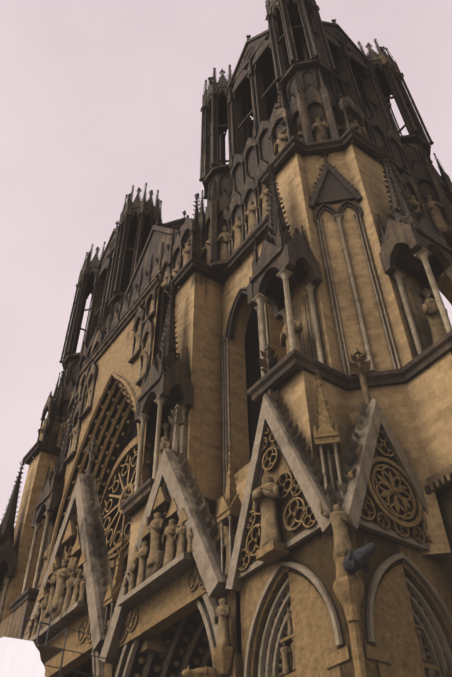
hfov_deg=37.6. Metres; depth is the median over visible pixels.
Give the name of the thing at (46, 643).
scaffolding
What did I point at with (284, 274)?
columns
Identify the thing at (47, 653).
scaffold planks
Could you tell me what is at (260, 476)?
crockets
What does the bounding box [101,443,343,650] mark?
portal columns
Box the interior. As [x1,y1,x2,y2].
[127,41,353,460]
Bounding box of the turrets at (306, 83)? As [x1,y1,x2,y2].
[52,0,451,412]
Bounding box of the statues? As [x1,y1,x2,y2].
[27,117,451,676]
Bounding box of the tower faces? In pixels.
[79,19,414,383]
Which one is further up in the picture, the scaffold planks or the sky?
the sky
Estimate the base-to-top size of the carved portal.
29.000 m
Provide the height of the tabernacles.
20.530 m
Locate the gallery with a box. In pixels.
[33,75,421,456]
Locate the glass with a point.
(133, 434)
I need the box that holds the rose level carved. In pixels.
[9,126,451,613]
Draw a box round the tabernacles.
[0,146,451,585]
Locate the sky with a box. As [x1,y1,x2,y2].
[0,0,451,526]
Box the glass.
[103,422,137,579]
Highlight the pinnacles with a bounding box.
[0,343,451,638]
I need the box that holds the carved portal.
[21,371,451,676]
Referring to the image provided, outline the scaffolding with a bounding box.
[20,600,118,676]
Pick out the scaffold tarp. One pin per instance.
(20, 658)
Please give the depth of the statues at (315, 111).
56.81 m
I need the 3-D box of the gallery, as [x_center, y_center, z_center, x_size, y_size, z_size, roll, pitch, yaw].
[-2.687,-2.144,68.178,17.976,26.960,51.926,26,-51,-25]
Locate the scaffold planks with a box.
[37,645,60,662]
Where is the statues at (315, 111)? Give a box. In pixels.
[60,105,449,422]
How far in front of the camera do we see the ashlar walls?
40.28 m
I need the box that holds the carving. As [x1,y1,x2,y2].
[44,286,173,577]
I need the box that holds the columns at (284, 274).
[0,0,451,619]
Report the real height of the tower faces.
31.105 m
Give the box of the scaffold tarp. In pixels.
[0,637,44,676]
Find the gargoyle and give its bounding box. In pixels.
[343,539,375,573]
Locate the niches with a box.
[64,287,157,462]
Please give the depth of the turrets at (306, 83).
67.06 m
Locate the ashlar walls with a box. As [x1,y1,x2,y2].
[0,142,451,658]
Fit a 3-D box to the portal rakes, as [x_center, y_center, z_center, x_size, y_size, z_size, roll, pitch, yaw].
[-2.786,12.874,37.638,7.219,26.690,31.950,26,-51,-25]
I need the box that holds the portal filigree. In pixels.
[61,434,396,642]
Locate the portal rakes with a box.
[23,389,451,676]

